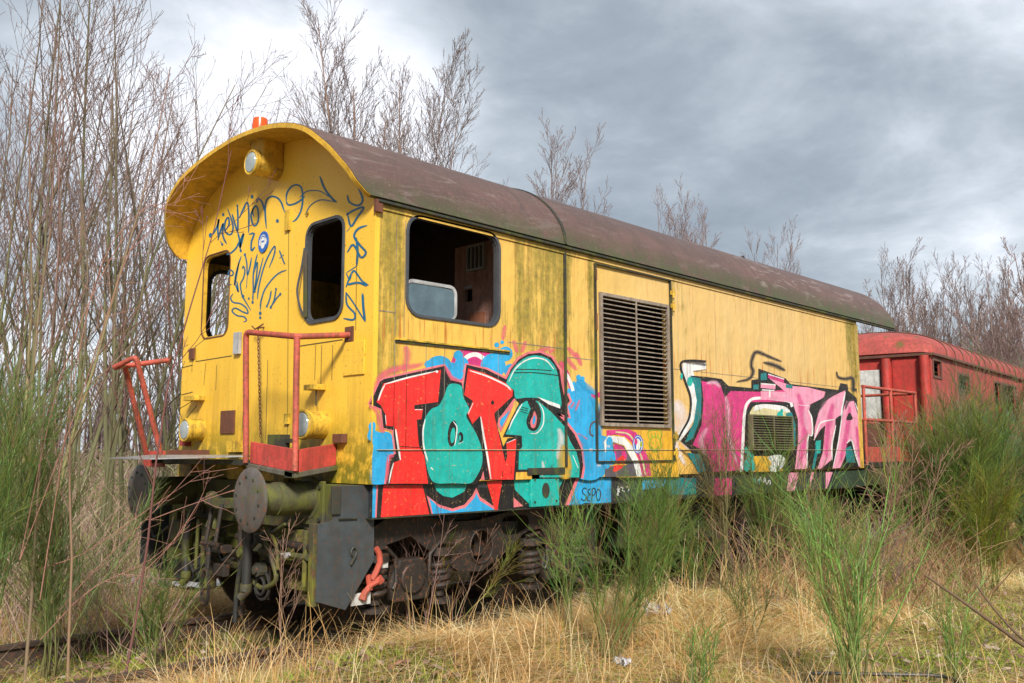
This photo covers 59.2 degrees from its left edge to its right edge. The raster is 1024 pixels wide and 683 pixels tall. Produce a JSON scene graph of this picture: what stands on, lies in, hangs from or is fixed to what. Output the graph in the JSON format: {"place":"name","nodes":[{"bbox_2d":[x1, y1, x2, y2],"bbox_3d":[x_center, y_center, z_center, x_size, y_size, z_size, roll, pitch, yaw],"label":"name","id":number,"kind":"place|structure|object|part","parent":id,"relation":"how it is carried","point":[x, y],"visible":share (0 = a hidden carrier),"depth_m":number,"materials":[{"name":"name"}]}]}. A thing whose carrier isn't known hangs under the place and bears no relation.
{"place":"outdoors","nodes":[
{"label":"outdoors","id":0,"kind":"place"},
{"bbox_2d":[0,452,1023,682],"bbox_3d":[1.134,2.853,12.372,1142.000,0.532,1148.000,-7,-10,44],"label":"ground","id":1,"kind":"structure","parent":0,"point":[471,602],"depth_m":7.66,"materials":[{"name":"beige plant"}]},
{"bbox_2d":[0,371,87,618],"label":"broom shrub","id":2,"kind":"object","parent":1,"relation":"on","point":[5,569],"visible":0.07,"depth_m":8.12,"materials":[{"name":"green plant"}]},
{"bbox_2d":[30,660,91,681],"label":"sleeper","id":3,"kind":"object","parent":1,"relation":"on","point":[80,674],"visible":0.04,"depth_m":6.39,"materials":[{"name":"brown wood"}]},
{"bbox_2d":[18,18,108,682],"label":"young tree","id":4,"kind":"object","parent":1,"relation":"on","point":[35,531],"visible":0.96,"depth_m":5.99,"materials":[{"name":"brown plant"}]},
{"bbox_2d":[0,301,135,607],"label":"broom shrub","id":5,"kind":"object","parent":1,"relation":"on","point":[8,458],"visible":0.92,"depth_m":5.77,"materials":[{"name":"green plant"}]},
{"bbox_2d":[19,147,216,599],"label":"slender shoots","id":6,"kind":"object","parent":5,"relation":"attached to","point":[62,449],"visible":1,"depth_m":5.79,"materials":[{"name":"brown plant"}]},
{"bbox_2d":[0,12,146,490],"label":"willow clump","id":7,"kind":"object","parent":1,"relation":"on","point":[9,302],"visible":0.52,"depth_m":14.77,"materials":[{"name":"brown plant"}]},
{"bbox_2d":[27,202,121,681],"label":"young tree","id":8,"kind":"object","parent":1,"relation":"on","point":[71,568],"visible":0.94,"depth_m":5.78,"materials":[{"name":"brown plant"}]},
{"bbox_2d":[0,28,161,484],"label":"willow clump","id":9,"kind":"object","parent":1,"relation":"on","point":[66,338],"visible":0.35,"depth_m":17.29,"materials":[{"name":"brown plant"}]},
{"bbox_2d":[0,341,181,467],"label":"distant wood","id":10,"kind":"object","parent":1,"relation":"on","point":[101,436],"visible":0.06,"depth_m":66.30,"materials":[{"name":"brown plant"}]},
{"bbox_2d":[0,403,183,682],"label":"broom shrub","id":11,"kind":"object","parent":1,"relation":"on","point":[55,540],"visible":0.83,"depth_m":6.03,"materials":[{"name":"green plant"}]},
{"bbox_2d":[0,0,200,567],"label":"willow clump","id":12,"kind":"object","parent":1,"relation":"on","point":[44,168],"visible":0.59,"depth_m":11.70,"materials":[{"name":"brown plant"}]},
{"bbox_2d":[0,40,205,628],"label":"young tree","id":13,"kind":"object","parent":1,"relation":"on","point":[98,353],"visible":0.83,"depth_m":8.31,"materials":[{"name":"brown plant"}]},
{"bbox_2d":[1,440,211,564],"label":"undergrowth","id":14,"kind":"object","parent":1,"relation":"on","point":[101,467],"visible":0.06,"depth_m":14.40,"materials":[{"name":"brown plant"}]},
{"bbox_2d":[27,108,194,507],"bbox_3d":[-8.051,-0.939,18.498,3.593,9.202,4.261,3,-7,-21],"label":"willow clump","id":15,"kind":"object","parent":1,"relation":"on","point":[96,415],"visible":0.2,"depth_m":17.99,"materials":[{"name":"brown plant"}]},
{"bbox_2d":[28,0,194,610],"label":"young tree","id":16,"kind":"object","parent":1,"relation":"on","point":[115,454],"visible":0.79,"depth_m":8.84,"materials":[{"name":"brown plant"}]},
{"bbox_2d":[0,469,285,662],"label":"weed tangle","id":17,"kind":"object","parent":1,"relation":"on","point":[128,591],"visible":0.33,"depth_m":7.45,"materials":[{"name":"beige plant"}]},
{"bbox_2d":[20,455,267,639],"bbox_3d":[-2.377,1.366,6.111,1.694,1.182,0.560,0,-7,0],"label":"bramble","id":18,"kind":"object","parent":1,"relation":"on","point":[143,537],"visible":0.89,"depth_m":6.14,"materials":[{"name":"brown plant"}]},
{"bbox_2d":[65,166,226,529],"bbox_3d":[-5.704,0.098,14.559,3.178,6.438,3.126,4,-8,-31],"label":"willow clump","id":19,"kind":"object","parent":1,"relation":"on","point":[171,431],"visible":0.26,"depth_m":13.78,"materials":[{"name":"brown plant"}]},
{"bbox_2d":[0,0,297,566],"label":"willow clump","id":20,"kind":"object","parent":1,"relation":"on","point":[97,435],"visible":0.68,"depth_m":11.66,"materials":[{"name":"brown plant"}]},
{"bbox_2d":[91,573,219,587],"bbox_3d":[-3.969,2.739,10.403,1.549,0.064,0.924,-2,-7,16],"label":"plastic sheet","id":21,"kind":"object","parent":1,"relation":"on","point":[194,585],"visible":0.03,"depth_m":10.05,"materials":[{"name":"grey plastic"}]},
{"bbox_2d":[114,544,213,666],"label":"broom shrub","id":22,"kind":"object","parent":1,"relation":"on","point":[150,614],"visible":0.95,"depth_m":6.42,"materials":[{"name":"green plant"}]},
{"bbox_2d":[103,134,228,475],"bbox_3d":[-7.139,-0.523,19.786,4.299,8.711,4.230,7,-9,-43],"label":"willow clump","id":23,"kind":"object","parent":1,"relation":"on","point":[174,433],"visible":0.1,"depth_m":18.66,"materials":[{"name":"brown plant"}]},
{"bbox_2d":[15,0,335,579],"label":"willow clump","id":24,"kind":"object","parent":1,"relation":"on","point":[105,307],"visible":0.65,"depth_m":10.70,"materials":[{"name":"brown plant"}]},
{"bbox_2d":[62,0,297,477],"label":"willow clump","id":25,"kind":"object","parent":1,"relation":"on","point":[215,283],"visible":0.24,"depth_m":13.36,"materials":[{"name":"brown plant"}]},
{"bbox_2d":[124,646,244,682],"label":"sleeper","id":26,"kind":"object","parent":1,"relation":"on","point":[138,655],"visible":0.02,"depth_m":6.83,"materials":[{"name":"brown wood"}]},
{"bbox_2d":[102,95,275,671],"bbox_3d":[-2.014,0.342,5.736,0.978,3.856,0.574,0,-7,-2],"label":"young tree","id":27,"kind":"object","parent":1,"relation":"on","point":[142,577],"visible":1,"depth_m":5.75,"materials":[{"name":"brown plant"}]},
{"bbox_2d":[136,15,386,477],"bbox_3d":[-4.605,-0.995,16.462,4.449,8.924,2.764,4,-8,-33],"label":"willow clump","id":28,"kind":"object","parent":1,"relation":"on","point":[181,274],"visible":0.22,"depth_m":15.76,"materials":[{"name":"brown plant"}]},
{"bbox_2d":[200,634,322,663],"bbox_3d":[-2.017,2.460,7.052,2.750,0.122,0.240,-7,-10,44],"label":"sleeper","id":29,"kind":"object","parent":1,"relation":"on","point":[213,638],"visible":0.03,"depth_m":7.29,"materials":[{"name":"brown wood"}]},
{"bbox_2d":[259,513,308,674],"bbox_3d":[-1.530,1.712,6.173,0.464,1.232,0.477,-7,-10,44],"label":"bare sapling","id":30,"kind":"object","parent":1,"relation":"on","point":[281,587],"visible":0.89,"depth_m":6.13,"materials":[{"name":"brown plant"}]},
{"bbox_2d":[270,624,337,638],"bbox_3d":[-1.559,2.515,7.510,2.750,0.122,0.240,-7,-10,44],"label":"sleeper","id":31,"kind":"object","parent":1,"relation":"on","point":[295,631],"visible":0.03,"depth_m":7.69,"materials":[{"name":"brown wood"}]},
{"bbox_2d":[271,0,409,150],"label":"bare birch","id":32,"kind":"object","parent":1,"relation":"on","point":[330,128],"visible":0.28,"depth_m":20.46,"materials":[{"name":"brown plant"}]},
{"bbox_2d":[368,102,414,154],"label":"bare birch","id":33,"kind":"object","parent":1,"relation":"on","point":[390,132],"visible":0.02,"depth_m":26.95,"materials":[{"name":"brown plant"}]},
{"bbox_2d":[385,497,471,634],"bbox_3d":[-0.682,1.646,6.879,0.780,1.522,0.704,-7,-10,44],"label":"bare sapling","id":34,"kind":"object","parent":1,"relation":"on","point":[409,554],"visible":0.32,"depth_m":6.73,"materials":[{"name":"brown plant"}]},
{"bbox_2d":[375,28,489,178],"bbox_3d":[-2.366,-1.941,22.275,3.664,12.108,3.049,-1,-7,9],"label":"bare birch","id":35,"kind":"object","parent":1,"relation":"on","point":[435,140],"visible":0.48,"depth_m":22.72,"materials":[{"name":"brown plant"}]},
{"bbox_2d":[422,512,504,633],"bbox_3d":[-0.379,1.844,7.086,0.614,1.190,0.772,-7,-10,44],"label":"bare sapling","id":36,"kind":"object","parent":1,"relation":"on","point":[462,585],"visible":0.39,"depth_m":7.11,"materials":[{"name":"brown plant"}]},
{"bbox_2d":[399,516,539,631],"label":"broom shrub","id":37,"kind":"object","parent":1,"relation":"on","point":[494,575],"visible":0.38,"depth_m":7.16,"materials":[{"name":"green plant"}]},
{"bbox_2d":[0,516,940,668],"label":"rail","id":38,"kind":"object","parent":1,"relation":"on","point":[14,653],"visible":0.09,"depth_m":7.50,"materials":[{"name":"metal"}]},
{"bbox_2d":[0,541,1023,682],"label":"green grass","id":39,"kind":"structure","parent":1,"relation":"on","point":[1001,663],"depth_m":6.29,"materials":[{"name":"green plant"}]},
{"bbox_2d":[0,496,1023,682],"bbox_3d":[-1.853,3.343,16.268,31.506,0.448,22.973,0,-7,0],"label":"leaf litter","id":40,"kind":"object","parent":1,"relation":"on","point":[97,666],"visible":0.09,"depth_m":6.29,"materials":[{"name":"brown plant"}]},
{"bbox_2d":[64,525,962,682],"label":"rail","id":41,"kind":"object","parent":1,"relation":"on","point":[113,678],"visible":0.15,"depth_m":6.59,"materials":[{"name":"metal"}]},
{"bbox_2d":[109,117,919,634],"bbox_3d":[1.251,0.614,10.564,3.066,4.148,11.140,-7,-10,44],"label":"service wagon","id":42,"kind":"object","parent":41,"relation":"on","point":[387,359],"visible":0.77,"depth_m":7.49,"materials":[{"name":"yellow paint"}]},
{"bbox_3d":[-2.625,-0.413,8.033,0.512,0.772,0.044,-7,-10,44],"label":"end window","id":43,"kind":"part","parent":42,"relation":"part of","materials":[{"name":"black rubber"}]},
{"bbox_3d":[-2.544,-0.300,8.922,0.070,0.710,1.020,-7,-10,44],"label":"far cab window","id":44,"kind":"part","parent":42,"relation":"part of","materials":[{"name":"grey rubber"}]},
{"bbox_3d":[-1.437,-0.539,6.816,0.557,0.796,0.104,-7,-10,44],"label":"end window","id":45,"kind":"part","parent":42,"relation":"part of","materials":[{"name":"grey rubber"}]},
{"bbox_3d":[-0.449,-0.526,6.920,0.062,0.776,0.966,-7,-10,44],"label":"cab window","id":46,"kind":"part","parent":42,"relation":"part of","materials":[{"name":"grey rubber"}]},
{"bbox_2d":[531,477,597,632],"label":"broom shrub","id":47,"kind":"object","parent":1,"relation":"on","point":[571,584],"visible":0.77,"depth_m":6.65,"materials":[{"name":"green foliage"},{"name":"green stems"}]},
{"bbox_2d":[526,111,612,215],"bbox_3d":[1.358,-1.002,24.121,2.531,10.666,3.410,-7,-10,44],"label":"bare tree","id":48,"kind":"object","parent":1,"relation":"on","point":[542,190],"visible":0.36,"depth_m":24.77,"materials":[{"name":"brown plant"}]},
{"bbox_2d":[510,427,717,666],"bbox_3d":[0.713,1.422,6.348,1.393,1.674,1.090,-1,-7,9],"label":"broom shrub","id":49,"kind":"object","parent":1,"relation":"on","point":[644,572],"visible":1,"depth_m":6.21,"materials":[{"name":"green plant"}]},
{"bbox_2d":[613,654,631,666],"bbox_3d":[0.752,2.167,6.150,0.144,0.074,0.102,-5,-9,37],"label":"paper scrap","id":50,"kind":"object","parent":1,"relation":"on","point":[624,660],"visible":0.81,"depth_m":6.13,"materials":[{"name":"white paper"}]},
{"bbox_2d":[642,599,671,615],"bbox_3d":[1.157,2.151,7.284,0.259,0.130,0.174,-5,-9,36],"label":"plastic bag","id":51,"kind":"object","parent":1,"relation":"on","point":[669,608],"visible":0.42,"depth_m":7.25,"materials":[{"name":"white plastic"}]},
{"bbox_2d":[609,430,708,603],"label":"broom shrub","id":52,"kind":"object","parent":1,"relation":"on","point":[664,505],"visible":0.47,"depth_m":7.67,"materials":[{"name":"green plant"}]},
{"bbox_2d":[651,174,722,247],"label":"bare tree","id":53,"kind":"object","parent":1,"relation":"on","point":[684,225],"visible":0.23,"depth_m":27.68,"materials":[{"name":"brown plant"}]},
{"bbox_2d":[664,198,714,247],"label":"bare tree","id":54,"kind":"object","parent":1,"relation":"on","point":[704,213],"visible":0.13,"depth_m":30.07,"materials":[{"name":"brown plant"}]},
{"bbox_2d":[664,499,727,593],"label":"broom shrub","id":55,"kind":"object","parent":1,"relation":"on","point":[693,553],"visible":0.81,"depth_m":8.59,"materials":[{"name":"green plant"}]},
{"bbox_2d":[665,598,729,682],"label":"broom shrub","id":56,"kind":"object","parent":1,"relation":"on","point":[711,664],"visible":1,"depth_m":5.42,"materials":[{"name":"green plant"}]},
{"bbox_2d":[685,387,773,592],"bbox_3d":[2.049,1.461,8.896,0.998,2.022,1.114,1,-7,-12],"label":"broom shrub","id":57,"kind":"object","parent":1,"relation":"on","point":[724,472],"visible":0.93,"depth_m":8.75,"materials":[{"name":"green plant"}]},
{"bbox_2d":[696,518,767,586],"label":"bare sapling","id":58,"kind":"object","parent":1,"relation":"on","point":[729,566],"visible":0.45,"depth_m":9.04,"materials":[{"name":"brown plant"}]},
{"bbox_2d":[711,545,792,644],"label":"broom shrub","id":59,"kind":"object","parent":1,"relation":"on","point":[735,603],"visible":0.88,"depth_m":7.15,"materials":[{"name":"green plant"}]},
{"bbox_2d":[727,411,815,583],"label":"broom shrub","id":60,"kind":"object","parent":1,"relation":"on","point":[779,518],"visible":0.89,"depth_m":9.22,"materials":[{"name":"green plant"}]},
{"bbox_2d":[740,214,803,274],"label":"bare tree","id":61,"kind":"object","parent":1,"relation":"on","point":[790,260],"visible":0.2,"depth_m":33.00,"materials":[{"name":"brown plant"}]},
{"bbox_2d":[773,474,851,580],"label":"broom shrub","id":62,"kind":"object","parent":1,"relation":"on","point":[809,517],"visible":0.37,"depth_m":9.09,"materials":[{"name":"green plant"}]},
{"bbox_2d":[676,488,1023,615],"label":"scrub","id":63,"kind":"object","parent":1,"relation":"on","point":[923,568],"visible":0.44,"depth_m":8.99,"materials":[{"name":"foliage"},{"name":"bark"}]},
{"bbox_2d":[816,503,925,611],"bbox_3d":[3.441,2.120,8.871,1.143,1.031,0.937,-7,-10,44],"label":"bare sapling","id":64,"kind":"object","parent":1,"relation":"on","point":[897,569],"visible":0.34,"depth_m":8.80,"materials":[{"name":"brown plant"}]},
{"bbox_2d":[856,279,887,333],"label":"bare tree","id":65,"kind":"object","parent":1,"relation":"on","point":[866,327],"visible":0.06,"depth_m":40.42,"materials":[{"name":"brown plant"}]},
{"bbox_2d":[744,405,1005,682],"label":"broom shrub","id":66,"kind":"object","parent":1,"relation":"on","point":[829,612],"visible":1,"depth_m":5.46,"materials":[{"name":"green foliage"},{"name":"green stems"}]},
{"bbox_2d":[807,671,960,682],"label":"metal rim","id":67,"kind":"object","parent":1,"relation":"on","point":[810,677],"visible":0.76,"depth_m":5.69,"materials":[{"name":"brown metal"}]},
{"bbox_2d":[870,245,921,331],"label":"bare tree","id":68,"kind":"object","parent":1,"relation":"on","point":[900,293],"visible":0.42,"depth_m":36.28,"materials":[{"name":"brown plant"}]},
{"bbox_2d":[869,447,943,558],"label":"broom shrub","id":69,"kind":"object","parent":1,"relation":"on","point":[915,504],"visible":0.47,"depth_m":11.05,"materials":[{"name":"green plant"}]},
{"bbox_2d":[886,237,943,339],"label":"bare tree","id":70,"kind":"object","parent":1,"relation":"on","point":[908,290],"visible":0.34,"depth_m":34.42,"materials":[{"name":"brown plant"}]},
{"bbox_2d":[896,273,935,332],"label":"bare tree","id":71,"kind":"object","parent":1,"relation":"on","point":[912,309],"visible":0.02,"depth_m":37.40,"materials":[{"name":"brown plant"}]},
{"bbox_2d":[856,411,977,577],"bbox_3d":[4.529,1.719,10.113,1.168,1.965,1.873,-7,-10,44],"label":"bare sapling","id":72,"kind":"object","parent":1,"relation":"on","point":[900,473],"visible":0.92,"depth_m":10.16,"materials":[{"name":"brown plant"}]},
{"bbox_2d":[904,284,944,340],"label":"bare tree","id":73,"kind":"object","parent":1,"relation":"on","point":[929,334],"visible":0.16,"depth_m":30.45,"materials":[{"name":"brown plant"}]},
{"bbox_2d":[862,378,994,539],"bbox_3d":[5.892,1.723,12.958,2.089,2.492,2.073,-3,-8,25],"label":"broom shrub","id":74,"kind":"object","parent":1,"relation":"on","point":[913,439],"visible":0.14,"depth_m":12.84,"materials":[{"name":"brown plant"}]},
{"bbox_2d":[900,247,965,345],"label":"bare tree","id":75,"kind":"object","parent":1,"relation":"on","point":[941,314],"visible":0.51,"depth_m":30.93,"materials":[{"name":"brown plant"}]},
{"bbox_2d":[843,332,1023,516],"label":"passenger coach","id":76,"kind":"object","parent":1,"relation":"on","point":[895,360],"visible":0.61,"depth_m":17.34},
{"bbox_2d":[860,370,882,418],"bbox_3d":[6.775,1.040,17.503,0.770,0.940,0.048,-6,-9,40],"label":"white end door","id":77,"kind":"structure","parent":76,"relation":"in","point":[868,377],"depth_m":17.34,"materials":[{"name":"paint"}]},
{"bbox_2d":[932,357,942,379],"bbox_3d":[8.051,0.516,17.078,0.040,0.380,0.600,-6,-9,40],"label":"coach window","id":78,"kind":"structure","parent":76,"relation":"in","point":[933,359],"depth_m":17.05,"materials":[{"name":"red metal"}]},
{"bbox_2d":[957,372,969,391],"bbox_3d":[9.288,0.852,18.530,0.040,0.380,0.900,-6,-9,40],"label":"coach window","id":79,"kind":"structure","parent":76,"relation":"in","point":[966,375],"depth_m":18.47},
{"bbox_2d":[993,380,1001,420],"bbox_3d":[11.211,1.375,20.786,0.040,0.920,0.700,-6,-9,40],"label":"coach window","id":80,"kind":"structure","parent":76,"relation":"in","point":[994,382],"depth_m":20.73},
{"bbox_2d":[1001,382,1018,421],"bbox_3d":[11.996,1.487,21.720,0.040,0.920,1.650,-6,-9,40],"label":"coach window","id":81,"kind":"structure","parent":76,"relation":"in","point":[1001,382],"depth_m":21.84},
{"bbox_2d":[853,364,1023,570],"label":"broom shrub","id":82,"kind":"object","parent":1,"relation":"on","point":[957,465],"visible":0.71,"depth_m":10.91,"materials":[{"name":"green plant"}]},
{"bbox_2d":[858,371,1023,514],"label":"bramble thicket","id":83,"kind":"object","parent":1,"relation":"on","point":[866,500],"depth_m":22.21,"materials":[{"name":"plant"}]},
{"bbox_2d":[913,562,995,682],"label":"broom shrub","id":84,"kind":"object","parent":1,"relation":"on","point":[949,628],"visible":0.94,"depth_m":5.68,"materials":[{"name":"foliage"},{"name":"bark"}]},
{"bbox_2d":[893,326,1023,534],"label":"shrub","id":85,"kind":"object","parent":1,"relation":"on","point":[979,386],"visible":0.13,"depth_m":14.01,"materials":[{"name":"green plant"}]},
{"bbox_2d":[945,255,989,353],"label":"bare tree","id":86,"kind":"object","parent":1,"relation":"on","point":[956,294],"visible":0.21,"depth_m":38.53,"materials":[{"name":"brown plant"}]},
{"bbox_2d":[924,574,1023,647],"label":"bare branch","id":87,"kind":"object","parent":1,"relation":"on","point":[1006,632],"visible":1,"depth_m":3.20,"materials":[{"name":"brown plant"}]},
{"bbox_2d":[947,271,1001,357],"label":"bare tree","id":88,"kind":"object","parent":1,"relation":"on","point":[981,333],"visible":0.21,"depth_m":33.27,"materials":[{"name":"brown plant"}]},
{"bbox_2d":[927,384,1023,554],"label":"broom shrub","id":89,"kind":"object","parent":1,"relation":"on","point":[1020,520],"visible":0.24,"depth_m":11.37,"materials":[{"name":"green plant"}]},
{"bbox_2d":[933,447,1023,594],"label":"broom shrub","id":90,"kind":"object","parent":1,"relation":"on","point":[984,522],"visible":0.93,"depth_m":9.69,"materials":[{"name":"green plant"}]},
{"bbox_2d":[934,308,1023,406],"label":"bare tree","id":91,"kind":"object","parent":1,"relation":"on","point":[968,341],"visible":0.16,"depth_m":25.30,"materials":[{"name":"brown plant"}]},
{"bbox_2d":[942,237,1023,412],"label":"bare tree","id":92,"kind":"object","parent":1,"relation":"on","point":[1017,295],"visible":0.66,"depth_m":26.06,"materials":[{"name":"brown plant"}]},
{"bbox_2d":[946,284,1023,367],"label":"bare tree","id":93,"kind":"object","parent":1,"relation":"on","point":[1014,345],"visible":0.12,"depth_m":29.87,"materials":[{"name":"brown plant"}]},
{"bbox_2d":[949,255,1023,365],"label":"bare tree","id":94,"kind":"object","parent":1,"relation":"on","point":[994,320],"visible":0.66,"depth_m":29.59,"materials":[{"name":"brown plant"}]},
{"bbox_2d":[975,244,1023,363],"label":"bare tree","id":95,"kind":"object","parent":1,"relation":"on","point":[1008,280],"visible":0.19,"depth_m":37.37,"materials":[{"name":"brown plant"}]},
{"bbox_2d":[976,287,1023,360],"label":"bare tree","id":96,"kind":"object","parent":1,"relation":"on","point":[1008,320],"visible":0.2,"depth_m":33.11,"materials":[{"name":"brown plant"}]},
{"bbox_2d":[977,256,1023,364],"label":"bare tree","id":97,"kind":"object","parent":1,"relation":"on","point":[1002,281],"visible":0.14,"depth_m":46.25,"materials":[{"name":"brown plant"}]},
{"bbox_2d":[979,283,1023,359],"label":"bare tree","id":98,"kind":"object","parent":1,"relation":"on","point":[988,313],"visible":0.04,"depth_m":49.51,"materials":[{"name":"brown plant"}]},
{"bbox_2d":[0,0,1023,451],"label":"sky","id":99,"kind":"structure","parent":0,"point":[893,124],"materials":[{"name":"grey"}]},
{"bbox_2d":[975,325,1023,367],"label":"bare tree","id":100,"kind":"object","parent":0,"point":[1001,351],"visible":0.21,"depth_m":29.00,"materials":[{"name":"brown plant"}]}
]}

